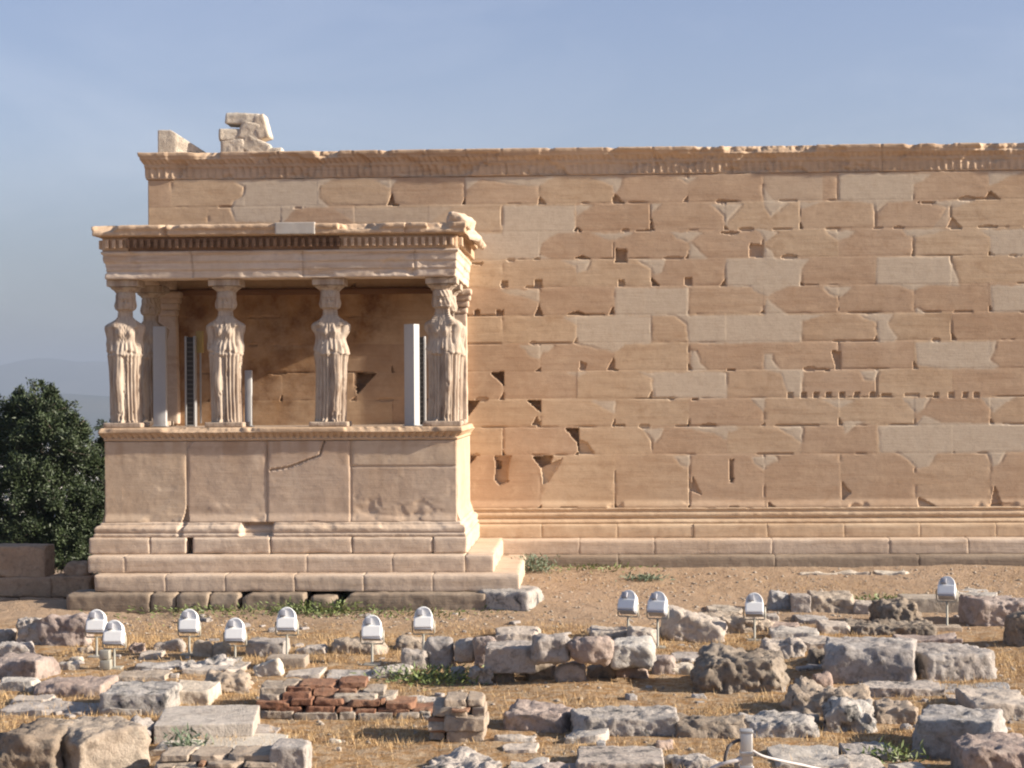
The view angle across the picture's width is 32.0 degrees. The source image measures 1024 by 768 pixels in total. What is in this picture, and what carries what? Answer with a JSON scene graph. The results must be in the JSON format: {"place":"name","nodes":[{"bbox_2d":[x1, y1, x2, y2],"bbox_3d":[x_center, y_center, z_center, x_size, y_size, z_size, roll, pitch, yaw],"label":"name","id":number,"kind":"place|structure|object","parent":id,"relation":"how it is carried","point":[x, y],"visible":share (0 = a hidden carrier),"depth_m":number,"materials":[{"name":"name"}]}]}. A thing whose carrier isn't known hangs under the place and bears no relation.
{"place":"outdoors","nodes":[
{"label":"outdoors","id":0,"kind":"place"},
{"bbox_2d":[0,358,109,395],"bbox_3d":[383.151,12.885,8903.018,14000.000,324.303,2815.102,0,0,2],"label":"hills","id":1,"kind":"structure","parent":0,"point":[80,378],"depth_m":8396.50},
{"bbox_2d":[0,393,109,441],"bbox_3d":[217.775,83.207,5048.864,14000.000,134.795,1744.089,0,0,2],"label":"hills","id":2,"kind":"structure","parent":0,"point":[94,409],"depth_m":4784.23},
{"bbox_2d":[179,679,221,705],"bbox_3d":[-3.807,3.722,21.380,0.549,0.251,0.832,0,0,2],"label":"stone block","id":3,"kind":"object","parent":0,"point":[202,692],"depth_m":21.09,"materials":[{"name":"stone"}]},
{"bbox_2d":[0,564,1023,767],"bbox_3d":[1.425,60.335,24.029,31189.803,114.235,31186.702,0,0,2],"label":"ground","id":4,"kind":"structure","parent":0,"point":[12,613],"depth_m":25.84,"materials":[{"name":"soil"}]},
{"bbox_2d":[0,677,40,691],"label":"flat stone","id":5,"kind":"object","parent":4,"relation":"on","point":[18,683],"visible":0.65,"depth_m":21.91,"materials":[{"name":"stone"}]},
{"bbox_2d":[16,616,41,644],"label":"boulder","id":6,"kind":"object","parent":4,"relation":"on","point":[26,629],"visible":0.66,"depth_m":25.80,"materials":[{"name":"stone"}]},
{"bbox_2d":[0,652,60,678],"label":"rough stone","id":7,"kind":"object","parent":4,"relation":"on","point":[28,664],"visible":0.67,"depth_m":22.94,"materials":[{"name":"stone"}]},
{"bbox_2d":[0,717,73,767],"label":"boulder","id":8,"kind":"object","parent":4,"relation":"on","point":[37,743],"visible":0.81,"depth_m":17.25,"materials":[{"name":"stone"}]},
{"bbox_2d":[0,700,99,715],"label":"flat stone","id":9,"kind":"object","parent":4,"relation":"on","point":[19,708],"visible":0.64,"depth_m":20.57,"materials":[{"name":"grey stone"}]},
{"bbox_2d":[0,377,104,572],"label":"olive tree","id":10,"kind":"object","parent":4,"relation":"on","point":[33,479],"visible":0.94,"depth_m":37.36,"materials":[{"name":"green plant"}]},
{"bbox_2d":[36,612,93,646],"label":"boulder","id":11,"kind":"object","parent":4,"relation":"on","point":[58,630],"visible":0.69,"depth_m":25.70,"materials":[{"name":"stone"}]},
{"bbox_2d":[34,675,118,697],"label":"rough stone","id":12,"kind":"object","parent":4,"relation":"on","point":[82,685],"visible":0.69,"depth_m":21.60,"materials":[{"name":"stone"}]},
{"bbox_2d":[85,609,107,657],"bbox_3d":[-5.768,3.473,24.831,0.331,0.688,0.228,0,0,2],"label":"floodlight","id":13,"kind":"object","parent":4,"relation":"on","point":[96,621],"visible":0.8,"depth_m":24.76,"materials":[{"name":"white plastic"}]},
{"bbox_2d":[45,715,151,767],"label":"rough stone","id":14,"kind":"object","parent":4,"relation":"on","point":[116,741],"visible":0.81,"depth_m":17.49,"materials":[{"name":"beige stone"}]},
{"bbox_2d":[102,620,126,669],"bbox_3d":[-5.300,3.477,23.824,0.331,0.667,0.228,0,0,2],"label":"floodlight","id":15,"kind":"object","parent":4,"relation":"on","point":[114,633],"visible":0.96,"depth_m":23.75,"materials":[{"name":"white plastic"}]},
{"bbox_2d":[98,680,182,715],"bbox_3d":[-4.291,3.672,20.725,0.811,0.360,0.940,0,0,2],"label":"stone block","id":16,"kind":"object","parent":4,"relation":"on","point":[157,697],"depth_m":20.30,"materials":[{"name":"stone"}]},
{"bbox_2d":[118,670,172,681],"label":"flat stone","id":17,"kind":"object","parent":4,"relation":"on","point":[140,675],"visible":0.62,"depth_m":22.77,"materials":[{"name":"beige stone"}]},
{"bbox_2d":[177,609,200,655],"bbox_3d":[-4.504,3.470,24.949,0.331,0.665,0.228,0,0,2],"label":"floodlight","id":18,"kind":"object","parent":4,"relation":"on","point":[189,622],"visible":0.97,"depth_m":24.88,"materials":[{"name":"white plastic"}]},
{"bbox_2d":[154,705,259,743],"bbox_3d":[-3.289,3.700,19.378,1.051,0.246,1.162,0,0,-5],"label":"stone slab","id":19,"kind":"object","parent":4,"relation":"on","point":[224,720],"depth_m":19.00,"materials":[{"name":"stone"}]},
{"bbox_2d":[179,654,241,669],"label":"rough stone","id":20,"kind":"object","parent":4,"relation":"on","point":[222,659],"visible":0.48,"depth_m":23.71,"materials":[{"name":"stone"}]},
{"bbox_2d":[154,745,275,767],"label":"brick remains","id":21,"kind":"object","parent":4,"relation":"on","point":[252,756],"visible":0.9,"depth_m":17.16,"materials":[{"name":"beige stone"}]},
{"bbox_2d":[182,661,250,674],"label":"flat stone","id":22,"kind":"object","parent":4,"relation":"on","point":[204,669],"visible":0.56,"depth_m":23.27,"materials":[{"name":"stone"}]},
{"bbox_2d":[204,669,254,692],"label":"rough stone","id":23,"kind":"object","parent":4,"relation":"on","point":[238,681],"visible":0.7,"depth_m":21.87,"materials":[{"name":"beige stone"}]},
{"bbox_2d":[223,618,246,657],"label":"floodlight","id":24,"kind":"object","parent":4,"relation":"on","point":[235,631],"visible":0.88,"depth_m":24.39,"materials":[{"name":"white plastic"}]},
{"bbox_2d":[79,599,403,625],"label":"ground weeds","id":25,"kind":"object","parent":4,"relation":"on","point":[228,610],"visible":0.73,"depth_m":28.86,"materials":[{"name":"green plant"}]},
{"bbox_2d":[205,733,287,748],"bbox_3d":[-2.757,3.768,18.538,0.829,0.120,0.906,0,0,-3],"label":"stone slab","id":26,"kind":"object","parent":4,"relation":"on","point":[258,737],"depth_m":18.63,"materials":[{"name":"stone"}]},
{"bbox_2d":[245,637,290,656],"bbox_3d":[-3.392,3.691,24.855,0.576,0.294,0.529,0,0,2],"label":"stone block","id":27,"kind":"object","parent":4,"relation":"on","point":[262,646],"depth_m":24.61,"materials":[{"name":"grey stone"}]},
{"bbox_2d":[253,658,284,676],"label":"rough stone","id":28,"kind":"object","parent":4,"relation":"on","point":[273,667],"visible":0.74,"depth_m":22.93,"materials":[{"name":"stone"}]},
{"bbox_2d":[275,607,298,653],"bbox_3d":[-3.090,3.416,24.541,0.331,0.712,0.228,0,0,2],"label":"floodlight","id":29,"kind":"object","parent":4,"relation":"on","point":[286,620],"visible":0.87,"depth_m":24.47,"materials":[{"name":"white plastic"}]},
{"bbox_2d":[266,654,308,667],"bbox_3d":[-2.965,3.678,23.651,0.526,0.167,0.367,0,0,2],"label":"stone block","id":30,"kind":"object","parent":4,"relation":"on","point":[300,660],"visible":0.7,"depth_m":23.48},
{"bbox_2d":[269,738,312,767],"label":"stone block","id":31,"kind":"object","parent":4,"relation":"on","point":[289,753],"depth_m":17.08,"materials":[{"name":"grey stone"}]},
{"bbox_2d":[66,211,525,613],"bbox_3d":[-3.539,0.439,31.475,7.456,6.728,4.514,0,0,2],"label":"maiden porch","id":32,"kind":"object","parent":4,"relation":"on","point":[385,516],"visible":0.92,"depth_m":30.33,"materials":[{"name":"stone"}]},
{"bbox_2d":[103,280,149,427],"bbox_3d":[-6.685,-0.516,30.922,0.685,2.546,0.626,0,0,2],"label":"caryatid","id":33,"kind":"object","parent":32,"relation":"on","point":[124,331],"visible":1,"depth_m":30.76,"materials":[{"name":"stone"}]},
{"bbox_2d":[136,286,173,425],"bbox_3d":[-6.595,-0.505,32.637,0.691,2.544,0.623,0,0,2],"label":"caryatid","id":34,"kind":"object","parent":32,"relation":"on","point":[150,308],"visible":0.53,"depth_m":32.46,"materials":[{"name":"stone"}]},
{"bbox_2d":[153,326,168,426],"bbox_3d":[-6.323,-0.134,32.113,0.276,1.800,0.170,0,0,2],"label":"metal panel","id":35,"kind":"object","parent":32,"relation":"on","point":[159,376],"visible":1,"depth_m":32.05,"materials":[{"name":"metal"}]},
{"bbox_2d":[184,336,196,426],"bbox_3d":[-5.884,-0.046,32.744,0.196,1.657,0.170,0,0,2],"label":"metal panel","id":36,"kind":"object","parent":32,"relation":"on","point":[190,345],"visible":1,"depth_m":32.68,"materials":[{"name":"metal"}]},
{"bbox_2d":[205,279,249,426],"bbox_3d":[-4.933,-0.527,30.844,0.694,2.546,0.628,0,0,2],"label":"caryatid","id":37,"kind":"object","parent":32,"relation":"on","point":[225,329],"visible":1,"depth_m":30.68,"materials":[{"name":"stone"}]},
{"bbox_2d":[309,278,351,426],"bbox_3d":[-3.117,-0.539,30.767,0.695,2.545,0.627,0,0,2],"label":"caryatid","id":38,"kind":"object","parent":32,"relation":"on","point":[330,328],"visible":1,"depth_m":30.60,"materials":[{"name":"stone"}]},
{"bbox_2d":[403,324,421,425],"bbox_3d":[-1.744,-0.155,31.140,0.260,1.773,0.220,-1,0,31],"label":"metal panel","id":39,"kind":"object","parent":32,"relation":"on","point":[411,379],"visible":0.97,"depth_m":31.07,"materials":[{"name":"metal"}]},
{"bbox_2d":[419,336,425,425],"bbox_3d":[-1.584,-0.045,31.358,0.148,1.585,0.170,0,0,2],"label":"metal panel","id":40,"kind":"object","parent":32,"relation":"on","point":[422,358],"visible":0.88,"depth_m":31.29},
{"bbox_2d":[423,277,463,425],"bbox_3d":[-1.181,-0.551,30.682,0.681,2.546,0.630,0,0,2],"label":"caryatid","id":41,"kind":"object","parent":32,"relation":"on","point":[443,328],"visible":1,"depth_m":30.52,"materials":[{"name":"stone"}]},
{"bbox_2d":[431,283,466,423],"bbox_3d":[-1.162,-0.540,32.403,0.690,2.545,0.624,0,0,2],"label":"caryatid","id":42,"kind":"object","parent":32,"relation":"on","point":[457,289],"visible":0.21,"depth_m":32.29,"materials":[{"name":"stone"}]},
{"bbox_2d":[243,594,435,617],"bbox_3d":[-2.793,3.619,29.093,3.183,0.369,1.980,0,0,2],"label":"weed","id":43,"kind":"object","parent":4,"relation":"on","point":[309,610],"visible":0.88,"depth_m":28.95,"materials":[{"name":"green plant"}]},
{"bbox_2d":[256,675,432,720],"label":"brick remains","id":44,"kind":"object","parent":4,"relation":"on","point":[345,698],"visible":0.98,"depth_m":20.38,"materials":[{"name":"red brick"}]},
{"bbox_2d":[331,637,388,654],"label":"boulder","id":45,"kind":"object","parent":4,"relation":"on","point":[348,645],"visible":0.72,"depth_m":24.69,"materials":[{"name":"beige stone"}]},
{"bbox_2d":[360,615,383,666],"bbox_3d":[-1.867,3.427,23.861,0.331,0.693,0.228,0,0,2],"label":"floodlight","id":46,"kind":"object","parent":4,"relation":"on","point":[372,629],"visible":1,"depth_m":23.79,"materials":[{"name":"white plastic"}]},
{"bbox_2d":[400,648,427,669],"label":"boulder","id":47,"kind":"object","parent":4,"relation":"on","point":[409,656],"visible":0.69,"depth_m":23.70,"materials":[{"name":"grey stone"}]},
{"bbox_2d":[412,606,434,649],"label":"floodlight","id":48,"kind":"object","parent":4,"relation":"on","point":[423,618],"visible":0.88,"depth_m":24.95,"materials":[{"name":"white plastic"}]},
{"bbox_2d":[352,662,520,689],"bbox_3d":[-0.857,3.704,22.824,2.580,0.338,1.602,0,0,2],"label":"weed","id":49,"kind":"object","parent":4,"relation":"on","point":[431,675],"visible":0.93,"depth_m":22.67,"materials":[{"name":"green plant"}]},
{"bbox_2d":[423,636,455,668],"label":"boulder","id":50,"kind":"object","parent":4,"relation":"on","point":[439,650],"visible":0.75,"depth_m":23.85,"materials":[{"name":"grey stone"}]},
{"bbox_2d":[428,691,488,741],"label":"brick pier","id":51,"kind":"structure","parent":4,"relation":"on","point":[457,716],"depth_m":18.89,"materials":[{"name":"beige stone"}]},
{"bbox_2d":[423,746,501,767],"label":"rough stone","id":52,"kind":"object","parent":4,"relation":"on","point":[463,757],"visible":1,"depth_m":17.56,"materials":[{"name":"stone"}]},
{"bbox_2d":[454,637,474,663],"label":"boulder","id":53,"kind":"object","parent":4,"relation":"on","point":[463,651],"visible":0.91,"depth_m":23.75,"materials":[{"name":"grey stone"}]},
{"bbox_2d":[484,640,535,673],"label":"stone block","id":54,"kind":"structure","parent":4,"relation":"on","point":[509,656],"depth_m":22.46,"materials":[{"name":"grey stone"}]},
{"bbox_2d":[479,585,543,610],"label":"corner boulder","id":55,"kind":"object","parent":4,"relation":"on","point":[523,598],"visible":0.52,"depth_m":29.04,"materials":[{"name":"stone"}]},
{"bbox_2d":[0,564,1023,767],"bbox_3d":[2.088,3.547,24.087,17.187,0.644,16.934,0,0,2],"label":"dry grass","id":56,"kind":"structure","parent":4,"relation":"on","point":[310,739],"depth_m":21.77,"materials":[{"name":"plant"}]},
{"bbox_2d":[495,625,540,640],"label":"flat stone","id":57,"kind":"object","parent":4,"relation":"on","point":[516,632],"visible":0.54,"depth_m":25.93,"materials":[{"name":"stone"}]},
{"bbox_2d":[51,613,1013,767],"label":"rubble fragments","id":58,"kind":"object","parent":4,"relation":"on","point":[633,696],"visible":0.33,"depth_m":23.36,"materials":[{"name":"grey stone"}]},
{"bbox_2d":[503,699,571,733],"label":"boulder","id":59,"kind":"object","parent":4,"relation":"on","point":[530,715],"visible":0.8,"depth_m":19.38,"materials":[{"name":"stone"}]},
{"bbox_2d":[554,661,585,682],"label":"boulder","id":60,"kind":"object","parent":4,"relation":"on","point":[571,671],"visible":0.88,"depth_m":22.40,"materials":[{"name":"grey stone"}]},
{"bbox_2d":[530,632,570,664],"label":"boulder","id":61,"kind":"object","parent":60,"relation":"on","point":[549,649],"visible":1,"depth_m":22.29,"materials":[{"name":"grey stone"}]},
{"bbox_2d":[567,635,613,666],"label":"boulder","id":62,"kind":"object","parent":60,"relation":"on","point":[595,650],"visible":1,"depth_m":22.20,"materials":[{"name":"stone"}]},
{"bbox_2d":[137,143,1023,567],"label":"marble temple","id":63,"kind":"structure","parent":4,"relation":"on","point":[801,355],"depth_m":33.37,"materials":[{"name":"stone"}]},
{"bbox_2d":[158,130,205,152],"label":"marble block","id":64,"kind":"structure","parent":63,"relation":"on","point":[170,141],"depth_m":33.83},
{"bbox_2d":[564,728,608,743],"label":"flat stone","id":65,"kind":"object","parent":4,"relation":"on","point":[590,736],"visible":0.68,"depth_m":18.70,"materials":[{"name":"stone"}]},
{"bbox_2d":[575,745,664,767],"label":"stone block","id":66,"kind":"object","parent":4,"relation":"on","point":[611,756],"depth_m":17.34,"materials":[{"name":"stone"}]},
{"bbox_2d":[570,705,678,736],"bbox_3d":[1.219,3.672,19.322,1.188,0.327,0.890,0,0,2],"label":"rough stone","id":67,"kind":"object","parent":4,"relation":"on","point":[630,720],"visible":0.74,"depth_m":18.95,"materials":[{"name":"stone"}]},
{"bbox_2d":[617,590,638,627],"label":"floodlight","id":68,"kind":"object","parent":4,"relation":"on","point":[627,603],"visible":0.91,"depth_m":25.95,"materials":[{"name":"white metal"}]},
{"bbox_2d":[615,667,648,678],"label":"rough stone","id":69,"kind":"object","parent":4,"relation":"on","point":[637,672],"visible":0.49,"depth_m":22.75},
{"bbox_2d":[610,635,655,669],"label":"boulder","id":70,"kind":"object","parent":69,"relation":"on","point":[634,652],"visible":0.91,"depth_m":22.32,"materials":[{"name":"stone"}]},
{"bbox_2d":[646,591,668,648],"bbox_3d":[2.050,3.330,25.164,0.316,0.814,0.308,0,0,2],"label":"floodlight","id":71,"kind":"object","parent":4,"relation":"on","point":[657,605],"visible":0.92,"depth_m":25.12,"materials":[{"name":"white metal"}]},
{"bbox_2d":[659,604,727,642],"bbox_3d":[2.639,3.555,26.015,1.011,0.654,0.726,0,0,2],"label":"boulder","id":72,"kind":"object","parent":4,"relation":"on","point":[680,624],"visible":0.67,"depth_m":25.74,"materials":[{"name":"stone"}]},
{"bbox_2d":[671,753,720,767],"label":"boulder","id":73,"kind":"object","parent":4,"relation":"on","point":[696,760],"visible":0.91,"depth_m":17.26,"materials":[{"name":"stone"}]},
{"bbox_2d":[674,712,746,738],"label":"boulder","id":74,"kind":"object","parent":4,"relation":"on","point":[701,726],"visible":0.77,"depth_m":18.82,"materials":[{"name":"stone"}]},
{"bbox_2d":[702,609,774,633],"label":"rough stone","id":75,"kind":"object","parent":4,"relation":"on","point":[739,623],"visible":0.52,"depth_m":26.61,"materials":[{"name":"beige stone"}]},
{"bbox_2d":[690,642,789,693],"bbox_3d":[2.837,3.572,22.247,1.260,0.662,1.267,0,0,2],"label":"rough stone","id":76,"kind":"object","parent":4,"relation":"on","point":[719,667],"visible":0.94,"depth_m":21.75,"materials":[{"name":"stone"}]},
{"bbox_2d":[739,728,753,767],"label":"barrier post","id":77,"kind":"object","parent":4,"relation":"on","point":[746,753],"visible":1,"depth_m":13.08,"materials":[{"name":"metal"}]},
{"bbox_2d":[743,593,765,640],"bbox_3d":[3.497,3.366,25.784,0.329,0.711,0.265,0,0,2],"label":"floodlight","id":78,"kind":"object","parent":4,"relation":"on","point":[754,605],"visible":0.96,"depth_m":25.72,"materials":[{"name":"white metal"}]},
{"bbox_2d":[736,709,819,737],"bbox_3d":[2.802,3.682,19.154,0.929,0.321,0.743,0,0,2],"label":"boulder","id":79,"kind":"object","parent":4,"relation":"on","point":[768,723],"visible":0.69,"depth_m":18.84,"materials":[{"name":"stone"}]},
{"bbox_2d":[759,637,802,658],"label":"boulder","id":80,"kind":"object","parent":4,"relation":"on","point":[786,649],"visible":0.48,"depth_m":24.37,"materials":[{"name":"stone"}]},
{"bbox_2d":[768,625,818,638],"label":"flat stone","id":81,"kind":"object","parent":4,"relation":"on","point":[782,632],"visible":0.48,"depth_m":25.73,"materials":[{"name":"stone"}]},
{"bbox_2d":[767,744,850,767],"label":"flat stone","id":82,"kind":"object","parent":4,"relation":"on","point":[785,751],"visible":0.86,"depth_m":17.69,"materials":[{"name":"stone"}]},
{"bbox_2d":[780,675,874,716],"bbox_3d":[3.607,3.626,20.380,1.139,0.496,0.947,0,0,2],"label":"rough stone","id":83,"kind":"object","parent":4,"relation":"on","point":[805,695],"visible":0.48,"depth_m":20.10,"materials":[{"name":"beige stone"}]},
{"bbox_2d":[807,590,854,613],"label":"rough stone","id":84,"kind":"object","parent":4,"relation":"on","point":[841,601],"visible":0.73,"depth_m":28.67,"materials":[{"name":"beige stone"}]},
{"bbox_2d":[815,619,850,634],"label":"flat stone","id":85,"kind":"object","parent":4,"relation":"on","point":[830,626],"visible":0.61,"depth_m":26.27,"materials":[{"name":"stone"}]},
{"bbox_2d":[821,696,877,732],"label":"rough stone","id":86,"kind":"object","parent":4,"relation":"on","point":[846,713],"visible":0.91,"depth_m":19.13,"materials":[{"name":"stone"}]},
{"bbox_2d":[825,754,884,767],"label":"rough stone","id":87,"kind":"object","parent":4,"relation":"on","point":[860,760],"visible":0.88,"depth_m":17.45,"materials":[{"name":"stone"}]},
{"bbox_2d":[839,741,898,761],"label":"rough stone","id":88,"kind":"object","parent":4,"relation":"on","point":[856,748],"visible":0.48,"depth_m":17.96,"materials":[{"name":"grey stone"}]},
{"bbox_2d":[822,636,916,683],"bbox_3d":[4.585,3.553,22.832,1.178,0.564,1.186,0,0,13],"label":"rough stone","id":89,"kind":"object","parent":4,"relation":"on","point":[850,660],"visible":0.81,"depth_m":22.34,"materials":[{"name":"grey stone"}]},
{"bbox_2d":[843,736,928,763],"bbox_3d":[3.719,3.694,17.790,0.769,0.321,0.537,0,0,-9],"label":"weed","id":90,"kind":"object","parent":4,"relation":"on","point":[895,749],"visible":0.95,"depth_m":17.74,"materials":[{"name":"green plant"}]},
{"bbox_2d":[845,618,937,635],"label":"rough stone","id":91,"kind":"object","parent":4,"relation":"on","point":[892,626],"visible":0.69,"depth_m":26.22,"materials":[{"name":"stone"}]},
{"bbox_2d":[868,597,923,621],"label":"rough stone","id":92,"kind":"object","parent":4,"relation":"on","point":[899,608],"visible":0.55,"depth_m":27.15,"materials":[{"name":"stone"}]},
{"bbox_2d":[873,697,918,724],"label":"boulder","id":93,"kind":"object","parent":4,"relation":"on","point":[889,711],"visible":0.77,"depth_m":19.70,"materials":[{"name":"beige stone"}]},
{"bbox_2d":[858,680,945,697],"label":"flat stone","id":94,"kind":"object","parent":4,"relation":"on","point":[905,689],"visible":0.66,"depth_m":21.40,"materials":[{"name":"stone"}]},
{"bbox_2d":[892,632,962,643],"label":"flat stone","id":95,"kind":"object","parent":4,"relation":"on","point":[949,638],"visible":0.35,"depth_m":25.54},
{"bbox_2d":[897,593,970,612],"bbox_3d":[6.877,3.575,28.885,1.202,0.311,0.719,0,0,2],"label":"stone slab","id":96,"kind":"object","parent":4,"relation":"on","point":[926,603],"depth_m":28.55,"materials":[{"name":"beige stone"}]},
{"bbox_2d":[936,576,957,624],"bbox_3d":[6.544,3.305,26.893,0.316,0.819,0.308,0,0,2],"label":"floodlight","id":97,"kind":"object","parent":4,"relation":"on","point":[946,589],"visible":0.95,"depth_m":26.85,"materials":[{"name":"white metal"}]},
{"bbox_2d":[915,642,997,681],"bbox_3d":[5.600,3.597,22.984,1.072,0.484,1.121,0,0,-8],"label":"rough stone","id":98,"kind":"object","parent":4,"relation":"on","point":[939,660],"visible":0.69,"depth_m":22.49,"materials":[{"name":"grey stone"}]},
{"bbox_2d":[910,704,1007,758],"bbox_3d":[4.598,3.605,18.391,0.896,0.521,1.059,-1,0,23],"label":"rough stone","id":99,"kind":"object","parent":4,"relation":"on","point":[939,729],"visible":0.76,"depth_m":18.03,"materials":[{"name":"grey stone"}]},
{"bbox_2d":[950,731,1023,767],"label":"rough stone","id":100,"kind":"object","parent":4,"relation":"on","point":[998,749],"visible":1,"depth_m":16.87,"materials":[{"name":"stone"}]},
{"bbox_2d":[955,687,1023,720],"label":"flat stone","id":101,"kind":"object","parent":4,"relation":"on","point":[1009,703],"visible":0.66,"depth_m":20.37,"materials":[{"name":"stone"}]},
{"bbox_2d":[958,594,1023,626],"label":"boulder","id":102,"kind":"object","parent":4,"relation":"on","point":[985,611],"visible":0.77,"depth_m":27.15,"materials":[{"name":"stone"}]},
{"bbox_2d":[1003,610,1023,646],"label":"boulder","id":103,"kind":"object","parent":4,"relation":"on","point":[1013,633],"visible":0.88,"depth_m":25.26,"materials":[{"name":"stone"}]},
{"bbox_3d":[-8.187,4.125,31.533,0.967,0.239,0.636,0,0,2],"label":"ashlar block","id":104,"kind":"object","parent":4,"relation":"on","visible":0},
{"bbox_2d":[20,597,66,599],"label":"ashlar block","id":105,"kind":"structure","parent":104,"relation":"on","point":[38,598],"depth_m":31.29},
{"bbox_2d":[0,574,55,597],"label":"ashlar block","id":106,"kind":"structure","parent":105,"relation":"on","point":[25,586],"depth_m":31.32,"materials":[{"name":"stone"}]},
{"bbox_2d":[0,543,54,576],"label":"ashlar block","id":107,"kind":"structure","parent":106,"relation":"on","point":[26,560],"depth_m":31.38,"materials":[{"name":"stone"}]},
{"bbox_2d":[51,573,98,596],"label":"ashlar block","id":108,"kind":"structure","parent":105,"relation":"on","point":[63,585],"depth_m":31.30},
{"bbox_2d":[0,0,1023,364],"label":"sky","id":109,"kind":"structure","parent":0,"point":[87,86],"materials":[{"name":"blue"}]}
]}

